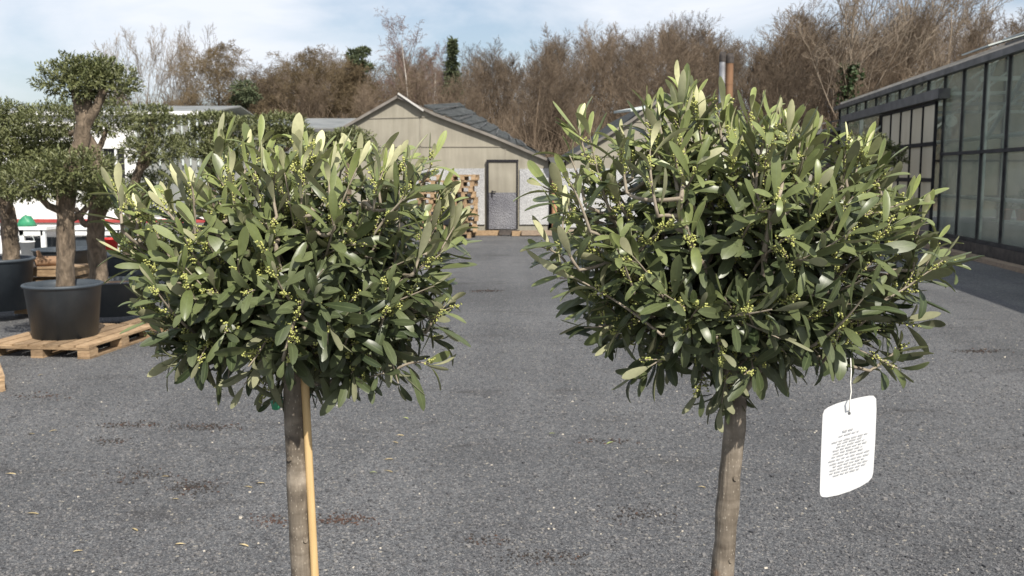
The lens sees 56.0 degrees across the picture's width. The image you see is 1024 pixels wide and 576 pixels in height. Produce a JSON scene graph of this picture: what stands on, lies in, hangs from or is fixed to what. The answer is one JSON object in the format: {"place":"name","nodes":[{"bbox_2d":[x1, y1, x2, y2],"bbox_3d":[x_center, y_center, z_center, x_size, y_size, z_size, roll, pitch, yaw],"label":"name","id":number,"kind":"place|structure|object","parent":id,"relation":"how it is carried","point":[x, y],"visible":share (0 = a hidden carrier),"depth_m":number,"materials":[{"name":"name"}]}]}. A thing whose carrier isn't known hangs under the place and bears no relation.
{"place":"outdoors","nodes":[
{"label":"outdoors","id":0,"kind":"place"},
{"bbox_2d":[19,140,107,276],"bbox_3d":[-6.303,-1.069,13.419,1.298,2.020,0.990,0,7,0],"label":"potted olive tree","id":1,"kind":"object","parent":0,"point":[81,255],"visible":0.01,"depth_m":13.29,"materials":[{"name":"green plant"}]},
{"bbox_2d":[0,209,1023,575],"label":"ground","id":2,"kind":"structure","parent":0,"point":[990,295],"depth_m":5.73,"materials":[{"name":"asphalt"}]},
{"bbox_2d":[19,233,34,255],"bbox_3d":[-9.679,-0.857,19.233,0.302,0.484,0.300,0,7,0],"label":"bucket","id":3,"kind":"object","parent":2,"relation":"on","point":[26,247],"visible":0.71,"depth_m":19.14,"materials":[{"name":"white paint"}]},
{"bbox_2d":[0,225,55,252],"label":"sales table","id":4,"kind":"object","parent":2,"relation":"on","point":[38,231],"visible":0.44,"depth_m":20.09,"materials":[{"name":"white paint"}]},
{"bbox_2d":[0,96,72,311],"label":"potted olive tree","id":5,"kind":"object","parent":2,"relation":"on","point":[16,269],"visible":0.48,"depth_m":10.76,"materials":[{"name":"green plant"}]},
{"bbox_2d":[14,264,88,313],"bbox_3d":[-5.480,0.006,11.480,0.760,0.551,0.440,0,7,0],"label":"wooden crate","id":6,"kind":"object","parent":2,"relation":"on","point":[41,273],"visible":0.14,"depth_m":11.30,"materials":[{"name":"brown wood"}]},
{"bbox_2d":[34,250,55,265],"bbox_3d":[-5.479,-0.354,11.364,0.303,0.198,0.124,-4,8,-31],"label":"log","id":7,"kind":"object","parent":6,"relation":"on","point":[40,260],"visible":0.78,"depth_m":11.30,"materials":[{"name":"brown wood"}]},
{"bbox_2d":[6,96,145,317],"bbox_3d":[-4.788,-0.929,10.583,1.620,2.409,0.873,2,7,15],"label":"potted olive tree","id":8,"kind":"object","parent":2,"relation":"on","point":[115,293],"visible":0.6,"depth_m":10.41,"materials":[{"name":"green plant"}]},
{"bbox_2d":[0,323,156,358],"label":"wooden pallet","id":9,"kind":"object","parent":2,"relation":"on","point":[85,348],"visible":0.69,"depth_m":8.89,"materials":[{"name":"brown wood"}]},
{"bbox_2d":[0,50,148,340],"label":"potted olive tree","id":10,"kind":"object","parent":9,"relation":"on","point":[65,305],"visible":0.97,"depth_m":8.87,"materials":[{"name":"green plant"}]},
{"bbox_2d":[75,225,136,250],"bbox_3d":[-8.945,-1.091,21.017,1.297,0.527,0.900,0,7,0],"label":"sales table","id":11,"kind":"object","parent":2,"relation":"on","point":[80,230],"visible":0.08,"depth_m":20.59,"materials":[{"name":"white paint"}]},
{"bbox_2d":[0,106,252,230],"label":"white greenhouse","id":12,"kind":"object","parent":2,"relation":"on","point":[39,213],"visible":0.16,"depth_m":27.91,"materials":[{"name":"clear glass"}]},
{"bbox_2d":[107,101,191,293],"bbox_3d":[-4.782,-1.137,12.657,1.324,2.586,1.071,0,7,0],"label":"potted olive tree","id":13,"kind":"object","parent":2,"relation":"on","point":[148,151],"visible":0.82,"depth_m":12.41,"materials":[{"name":"green plant"}]},
{"bbox_2d":[172,109,257,252],"bbox_3d":[-4.368,-1.319,14.130,1.331,2.600,1.157,0,7,0],"label":"potted olive tree","id":14,"kind":"object","parent":2,"relation":"on","point":[205,148],"visible":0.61,"depth_m":13.89,"materials":[{"name":"green plant"}]},
{"bbox_2d":[236,109,315,151],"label":"potted olive tree","id":15,"kind":"object","parent":2,"relation":"on","point":[281,127],"visible":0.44,"depth_m":15.10,"materials":[{"name":"green plant"}]},
{"bbox_2d":[81,112,481,575],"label":"standard olive tree","id":16,"kind":"object","parent":2,"relation":"on","point":[270,286],"visible":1,"depth_m":1.29,"materials":[{"name":"green plant"}]},
{"bbox_2d":[301,347,318,575],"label":"cane stake","id":17,"kind":"object","parent":16,"relation":"in","point":[308,451],"visible":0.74,"depth_m":1.40,"materials":[{"name":"wood"}]},
{"bbox_2d":[234,118,355,207],"bbox_3d":[-7.267,-3.986,32.748,4.343,3.524,6.220,0,7,0],"label":"greenhouse","id":18,"kind":"object","parent":2,"relation":"on","point":[323,124],"visible":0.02,"depth_m":30.60,"materials":[{"name":"white glass"}]},
{"bbox_2d":[312,125,380,240],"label":"potted olive tree","id":19,"kind":"object","parent":2,"relation":"on","point":[337,133],"visible":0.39,"depth_m":16.76,"materials":[{"name":"green plant"}]},
{"bbox_2d":[282,93,548,234],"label":"gabled shed","id":20,"kind":"structure","parent":2,"relation":"on","point":[494,161],"depth_m":26.16,"materials":[{"name":"beige painted boards"},{"name":"pebbledash render"},{"name":"dark slate"}]},
{"bbox_2d":[486,160,517,228],"bbox_3d":[-0.260,-2.541,26.179,0.867,1.877,0.102,0,7,0],"label":"door","id":21,"kind":"structure","parent":20,"relation":"in","point":[502,173],"depth_m":26.18,"materials":[{"name":"paint"}]},
{"bbox_2d":[6,277,1013,565],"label":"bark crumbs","id":22,"kind":"object","parent":2,"relation":"on","point":[190,487],"visible":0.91,"depth_m":5.09,"materials":[{"name":"wood"}]},
{"bbox_2d":[549,93,811,231],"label":"second shed","id":23,"kind":"structure","parent":2,"relation":"on","point":[627,119],"depth_m":26.18,"materials":[{"name":"wood"}]},
{"bbox_2d":[718,52,725,115],"bbox_3d":[7.282,-5.254,33.616,0.238,5.838,0.238,0,7,0],"label":"flue pipe","id":24,"kind":"object","parent":2,"relation":"on","point":[722,60],"visible":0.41,"depth_m":33.26,"materials":[{"name":"metal"}]},
{"bbox_2d":[725,53,733,97],"bbox_3d":[7.537,-5.232,33.618,0.278,5.795,0.278,0,7,0],"label":"flue pipe","id":25,"kind":"object","parent":2,"relation":"on","point":[729,71],"visible":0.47,"depth_m":33.27,"materials":[{"name":"metal"}]},
{"bbox_2d":[513,60,984,575],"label":"standard olive tree","id":26,"kind":"object","parent":2,"relation":"on","point":[737,308],"visible":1,"depth_m":1.25,"materials":[{"name":"green plant"}]},
{"bbox_2d":[820,358,875,496],"bbox_3d":[0.419,0.179,1.200,0.042,0.176,0.049,-3,7,-25],"label":"plant label","id":27,"kind":"object","parent":26,"relation":"hanging from","point":[847,452],"visible":1,"depth_m":1.20,"materials":[{"name":"paper"}]},
{"bbox_2d":[775,120,842,187],"bbox_3d":[10.367,-4.179,34.448,1.958,3.508,2.600,0,7,0],"label":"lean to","id":28,"kind":"object","parent":2,"relation":"on","point":[831,138],"visible":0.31,"depth_m":33.22,"materials":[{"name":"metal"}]},
{"bbox_2d":[850,131,909,242],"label":"potted olive tree","id":29,"kind":"object","parent":2,"relation":"on","point":[890,147],"visible":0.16,"depth_m":23.08,"materials":[{"name":"green plant"}]},
{"bbox_2d":[833,32,1023,265],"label":"glasshouse","id":30,"kind":"structure","parent":2,"relation":"on","point":[913,128],"depth_m":22.45,"materials":[{"name":"metal"}]},
{"bbox_2d":[880,101,938,235],"bbox_3d":[9.981,-2.955,24.538,0.067,3.195,4.998,1,7,7],"label":"sliding door","id":31,"kind":"structure","parent":30,"relation":"in","point":[916,127],"depth_m":23.36,"materials":[{"name":"paint"}]},
{"bbox_2d":[923,243,1023,273],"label":"timber edging","id":32,"kind":"object","parent":2,"relation":"on","point":[1002,264],"visible":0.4,"depth_m":17.62,"materials":[{"name":"brown wood"}]},
{"bbox_2d":[0,0,1023,135],"label":"sky","id":33,"kind":"structure","parent":0,"point":[31,31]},
{"bbox_2d":[933,144,1019,210],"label":"hill","id":34,"kind":"structure","parent":0,"point":[946,206],"depth_m":46.73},
{"bbox_2d":[92,30,137,105],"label":"poplar tree","id":35,"kind":"object","parent":34,"relation":"on","point":[111,52],"visible":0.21,"depth_m":55.48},
{"bbox_2d":[117,25,188,105],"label":"poplar tree","id":36,"kind":"object","parent":34,"relation":"on","point":[161,79],"visible":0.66,"depth_m":53.95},
{"bbox_2d":[148,24,201,105],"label":"poplar tree","id":37,"kind":"object","parent":34,"relation":"on","point":[179,74],"visible":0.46,"depth_m":55.46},
{"bbox_2d":[163,23,217,104],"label":"poplar tree","id":38,"kind":"object","parent":34,"relation":"on","point":[189,50],"visible":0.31,"depth_m":56.93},
{"bbox_2d":[157,39,279,114],"bbox_3d":[-16.290,-9.166,52.551,7.181,8.832,8.546,2,7,17],"label":"larch tree","id":39,"kind":"object","parent":34,"relation":"on","point":[213,71],"visible":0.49,"depth_m":51.76,"materials":[{"name":"plant"}]},
{"bbox_2d":[227,78,263,110],"bbox_3d":[-13.591,-7.459,48.891,2.160,6.286,1.532,6,9,42],"label":"evergreen shrub","id":40,"kind":"object","parent":34,"relation":"on","point":[243,96],"visible":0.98,"depth_m":48.40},
{"bbox_2d":[221,64,280,115],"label":"bare tree","id":41,"kind":"object","parent":34,"relation":"on","point":[258,79],"visible":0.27,"depth_m":52.08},
{"bbox_2d":[267,67,338,117],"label":"bare tree","id":42,"kind":"object","parent":34,"relation":"on","point":[315,106],"visible":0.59,"depth_m":49.69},
{"bbox_2d":[273,64,341,117],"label":"bare tree","id":43,"kind":"object","parent":34,"relation":"on","point":[288,89],"visible":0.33,"depth_m":52.56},
{"bbox_2d":[249,44,367,117],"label":"larch tree","id":44,"kind":"object","parent":34,"relation":"on","point":[309,60],"visible":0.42,"depth_m":52.75,"materials":[{"name":"plant"}]},
{"bbox_2d":[293,52,412,117],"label":"larch tree","id":45,"kind":"object","parent":34,"relation":"on","point":[350,67],"visible":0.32,"depth_m":54.16,"materials":[{"name":"plant"}]},
{"bbox_2d":[344,46,375,115],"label":"pine tree","id":46,"kind":"object","parent":34,"relation":"on","point":[360,54],"visible":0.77,"depth_m":54.47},
{"bbox_2d":[345,81,379,117],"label":"bare tree","id":47,"kind":"object","parent":34,"relation":"on","point":[363,101],"visible":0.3,"depth_m":48.54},
{"bbox_2d":[338,73,392,117],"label":"bare tree","id":48,"kind":"object","parent":34,"relation":"on","point":[370,93],"visible":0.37,"depth_m":52.76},
{"bbox_2d":[372,6,439,104],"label":"birch tree","id":49,"kind":"object","parent":34,"relation":"on","point":[392,27],"visible":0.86,"depth_m":53.62,"materials":[{"name":"brown plant"}]},
{"bbox_2d":[381,53,431,107],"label":"bare tree","id":50,"kind":"object","parent":34,"relation":"on","point":[415,84],"visible":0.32,"depth_m":57.27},
{"bbox_2d":[380,45,441,104],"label":"bare tree","id":51,"kind":"object","parent":34,"relation":"on","point":[415,64],"visible":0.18,"depth_m":72.35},
{"bbox_2d":[386,47,438,102],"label":"bare tree","id":52,"kind":"object","parent":34,"relation":"on","point":[407,64],"visible":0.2,"depth_m":61.51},
{"bbox_2d":[383,63,443,110],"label":"bare tree","id":53,"kind":"object","parent":34,"relation":"on","point":[410,88],"visible":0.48,"depth_m":52.74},
{"bbox_2d":[415,36,455,104],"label":"birch tree","id":54,"kind":"object","parent":34,"relation":"on","point":[440,56],"visible":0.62,"depth_m":55.99,"materials":[{"name":"brown plant"}]},
{"bbox_2d":[440,35,462,100],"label":"spruce tree","id":55,"kind":"object","parent":34,"relation":"on","point":[452,63],"visible":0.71,"depth_m":55.67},
{"bbox_2d":[429,79,486,126],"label":"bare tree","id":56,"kind":"object","parent":34,"relation":"on","point":[459,97],"visible":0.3,"depth_m":48.78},
{"bbox_2d":[433,67,483,123],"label":"bare tree","id":57,"kind":"object","parent":34,"relation":"on","point":[450,90],"visible":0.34,"depth_m":54.18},
{"bbox_2d":[438,53,496,112],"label":"bare tree","id":58,"kind":"object","parent":34,"relation":"on","point":[471,70],"visible":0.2,"depth_m":60.85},
{"bbox_2d":[458,80,489,130],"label":"bare tree","id":59,"kind":"object","parent":34,"relation":"on","point":[469,96],"visible":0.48,"depth_m":52.54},
{"bbox_2d":[458,41,499,105],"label":"bare tree","id":60,"kind":"object","parent":34,"relation":"on","point":[468,48],"visible":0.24,"depth_m":76.06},
{"bbox_2d":[457,47,509,121],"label":"bare tree","id":61,"kind":"object","parent":34,"relation":"on","point":[481,78],"visible":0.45,"depth_m":57.67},
{"bbox_2d":[474,36,534,129],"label":"bare tree","id":62,"kind":"object","parent":34,"relation":"on","point":[495,86],"visible":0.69,"depth_m":56.38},
{"bbox_2d":[484,51,526,123],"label":"bare tree","id":63,"kind":"object","parent":34,"relation":"on","point":[509,64],"visible":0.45,"depth_m":60.11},
{"bbox_2d":[500,45,577,150],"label":"bare tree","id":64,"kind":"object","parent":34,"relation":"on","point":[539,93],"visible":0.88,"depth_m":48.32,"materials":[{"name":"plant"}]},
{"bbox_2d":[521,57,579,150],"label":"bare tree","id":65,"kind":"object","parent":34,"relation":"on","point":[547,94],"visible":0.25,"depth_m":53.52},
{"bbox_2d":[521,35,590,138],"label":"bare tree","id":66,"kind":"object","parent":34,"relation":"on","point":[557,49],"visible":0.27,"depth_m":59.44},
{"bbox_2d":[517,73,594,153],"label":"bare tree","id":67,"kind":"object","parent":34,"relation":"on","point":[562,98],"visible":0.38,"depth_m":49.58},
{"bbox_2d":[521,24,592,123],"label":"bare tree","id":68,"kind":"object","parent":34,"relation":"on","point":[550,46],"visible":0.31,"depth_m":62.30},
{"bbox_2d":[530,63,601,156],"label":"bare tree","id":69,"kind":"object","parent":34,"relation":"on","point":[564,90],"visible":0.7,"depth_m":48.72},
{"bbox_2d":[544,52,598,148],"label":"bare tree","id":70,"kind":"object","parent":34,"relation":"on","point":[576,98],"visible":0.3,"depth_m":55.04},
{"bbox_2d":[560,21,621,120],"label":"bare tree","id":71,"kind":"object","parent":34,"relation":"on","point":[587,63],"visible":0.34,"depth_m":62.98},
{"bbox_2d":[563,19,634,122],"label":"bare tree","id":72,"kind":"object","parent":34,"relation":"on","point":[601,64],"visible":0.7,"depth_m":56.98,"materials":[{"name":"plant"}]},
{"bbox_2d":[586,42,620,115],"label":"bare tree","id":73,"kind":"object","parent":34,"relation":"on","point":[594,77],"visible":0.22,"depth_m":60.75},
{"bbox_2d":[597,38,649,129],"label":"bare tree","id":74,"kind":"object","parent":34,"relation":"on","point":[620,65],"visible":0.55,"depth_m":50.95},
{"bbox_2d":[599,33,661,105],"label":"bare tree","id":75,"kind":"object","parent":34,"relation":"on","point":[633,52],"visible":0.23,"depth_m":60.62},
{"bbox_2d":[602,32,667,118],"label":"bare tree","id":76,"kind":"object","parent":34,"relation":"on","point":[643,63],"visible":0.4,"depth_m":53.38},
{"bbox_2d":[258,87,1023,205],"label":"undergrowth","id":77,"kind":"object","parent":34,"relation":"on","point":[1014,179],"visible":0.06,"depth_m":48.64,"materials":[{"name":"plant"}]},
{"bbox_2d":[615,22,669,114],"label":"bare tree","id":78,"kind":"object","parent":34,"relation":"on","point":[643,35],"visible":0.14,"depth_m":69.92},
{"bbox_2d":[637,12,685,101],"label":"bare tree","id":79,"kind":"object","parent":34,"relation":"on","point":[660,35],"visible":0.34,"depth_m":61.65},
{"bbox_2d":[602,20,722,116],"bbox_3d":[7.312,-8.952,48.114,5.813,8.656,4.925,-3,7,-23],"label":"bare tree","id":80,"kind":"object","parent":34,"relation":"on","point":[688,59],"visible":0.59,"depth_m":47.62,"materials":[{"name":"plant"}]},
{"bbox_2d":[643,14,735,98],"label":"bare tree","id":81,"kind":"object","parent":34,"relation":"on","point":[700,38],"visible":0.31,"depth_m":57.43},
{"bbox_2d":[663,41,718,107],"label":"bare tree","id":82,"kind":"object","parent":34,"relation":"on","point":[702,74],"visible":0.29,"depth_m":51.53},
{"bbox_2d":[666,39,737,106],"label":"bare tree","id":83,"kind":"object","parent":34,"relation":"on","point":[706,62],"visible":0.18,"depth_m":54.62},
{"bbox_2d":[669,8,744,96],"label":"bare tree","id":84,"kind":"object","parent":34,"relation":"on","point":[686,20],"visible":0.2,"depth_m":72.31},
{"bbox_2d":[699,27,758,109],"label":"bare tree","id":85,"kind":"object","parent":34,"relation":"on","point":[730,37],"visible":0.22,"depth_m":57.24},
{"bbox_2d":[707,38,766,116],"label":"bare tree","id":86,"kind":"object","parent":34,"relation":"on","point":[735,71],"visible":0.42,"depth_m":51.81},
{"bbox_2d":[734,39,791,116],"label":"bare tree","id":87,"kind":"object","parent":34,"relation":"on","point":[756,62],"visible":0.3,"depth_m":57.82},
{"bbox_2d":[741,42,795,121],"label":"bare tree","id":88,"kind":"object","parent":34,"relation":"on","point":[757,55],"visible":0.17,"depth_m":58.21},
{"bbox_2d":[746,51,820,128],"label":"bare tree","id":89,"kind":"object","parent":34,"relation":"on","point":[768,68],"visible":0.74,"depth_m":49.08,"materials":[{"name":"plant"}]},
{"bbox_2d":[735,7,835,125],"bbox_3d":[15.845,-11.576,57.472,5.769,10.526,6.362,-2,7,-17],"label":"bare tree","id":90,"kind":"object","parent":34,"relation":"on","point":[790,36],"visible":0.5,"depth_m":57.09,"materials":[{"name":"plant"}]},
{"bbox_2d":[760,9,825,101],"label":"bare tree","id":91,"kind":"object","parent":34,"relation":"on","point":[784,30],"visible":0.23,"depth_m":65.04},
{"bbox_2d":[760,52,835,130],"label":"bare tree","id":92,"kind":"object","parent":34,"relation":"on","point":[806,94],"visible":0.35,"depth_m":51.37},
{"bbox_2d":[762,0,840,103],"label":"bare tree","id":93,"kind":"object","parent":34,"relation":"on","point":[788,15],"visible":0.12,"depth_m":65.07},
{"bbox_2d":[744,0,865,120],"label":"bare tree","id":94,"kind":"object","parent":34,"relation":"on","point":[833,32],"visible":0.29,"depth_m":59.51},
{"bbox_2d":[786,28,839,125],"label":"bare tree","id":95,"kind":"object","parent":34,"relation":"on","point":[809,67],"visible":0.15,"depth_m":59.78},
{"bbox_2d":[789,27,863,136],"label":"bare tree","id":96,"kind":"object","parent":34,"relation":"on","point":[823,66],"visible":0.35,"depth_m":57.18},
{"bbox_2d":[811,51,878,142],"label":"bare tree","id":97,"kind":"object","parent":34,"relation":"on","point":[855,92],"visible":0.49,"depth_m":48.59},
{"bbox_2d":[831,61,867,133],"bbox_3d":[17.133,-8.366,48.881,1.925,6.151,1.643,0,7,0],"label":"ivy","id":98,"kind":"object","parent":97,"relation":"attached to","point":[850,86],"visible":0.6,"depth_m":48.53,"materials":[{"name":"green plant"}]},
{"bbox_2d":[791,0,943,140],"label":"poplar tree","id":99,"kind":"object","parent":34,"relation":"on","point":[855,8],"visible":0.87,"depth_m":47.81,"materials":[{"name":"plant"}]},
{"bbox_2d":[824,0,938,132],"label":"bare tree","id":100,"kind":"object","parent":34,"relation":"on","point":[914,24],"visible":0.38,"depth_m":52.31,"materials":[{"name":"plant"}]},
{"bbox_2d":[856,40,911,133],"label":"bare tree","id":101,"kind":"object","parent":34,"relation":"on","point":[884,69],"visible":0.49,"depth_m":49.74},
{"bbox_2d":[853,3,943,130],"bbox_3d":[22.938,-11.358,57.596,6.540,10.988,5.318,0,7,-4],"label":"bare tree","id":102,"kind":"object","parent":34,"relation":"on","point":[910,48],"visible":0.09,"depth_m":56.98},
{"bbox_2d":[863,24,941,131],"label":"bare tree","id":103,"kind":"object","parent":34,"relation":"on","point":[912,70],"visible":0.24,"depth_m":52.84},
{"bbox_2d":[832,0,998,101],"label":"bare tree","id":104,"kind":"object","parent":34,"relation":"on","point":[943,4],"visible":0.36,"depth_m":51.92,"materials":[{"name":"plant"}]},
{"bbox_2d":[874,0,982,96],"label":"bare tree","id":105,"kind":"object","parent":34,"relation":"on","point":[941,18],"visible":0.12,"depth_m":67.47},
{"bbox_2d":[905,16,952,116],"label":"bare tree","id":106,"kind":"object","parent":34,"relation":"on","point":[941,30],"visible":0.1,"depth_m":65.37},
{"bbox_2d":[883,0,1015,152],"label":"tree","id":107,"kind":"object","parent":34,"relation":"on","point":[951,30],"visible":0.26,"depth_m":56.16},
{"bbox_2d":[934,41,986,200],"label":"bare tree","id":108,"kind":"object","parent":34,"relation":"on","point":[958,81],"visible":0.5,"depth_m":48.58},
{"bbox_2d":[924,0,1014,175],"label":"bare tree","id":109,"kind":"object","parent":34,"relation":"on","point":[969,37],"visible":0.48,"depth_m":52.64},
{"bbox_2d":[947,5,1012,85],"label":"bare tree","id":110,"kind":"object","parent":34,"relation":"on","point":[994,37],"visible":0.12,"depth_m":81.71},
{"bbox_2d":[939,31,1023,191],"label":"bare tree","id":111,"kind":"object","parent":34,"relation":"on","point":[1002,65],"visible":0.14,"depth_m":51.54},
{"bbox_2d":[949,55,1023,178],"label":"bare tree","id":112,"kind":"object","parent":34,"relation":"on","point":[997,85],"visible":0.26,"depth_m":48.70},
{"bbox_2d":[954,61,1023,174],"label":"bare tree","id":113,"kind":"object","parent":34,"relation":"on","point":[1011,114],"visible":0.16,"depth_m":51.98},
{"bbox_2d":[993,7,1023,147],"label":"bare tree","id":114,"kind":"object","parent":34,"relation":"on","point":[1012,26],"visible":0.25,"depth_m":60.31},
{"bbox_2d":[1009,189,1023,220],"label":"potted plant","id":115,"kind":"object","parent":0,"point":[1020,214],"visible":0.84,"depth_m":20.86,"materials":[{"name":"green plant"}]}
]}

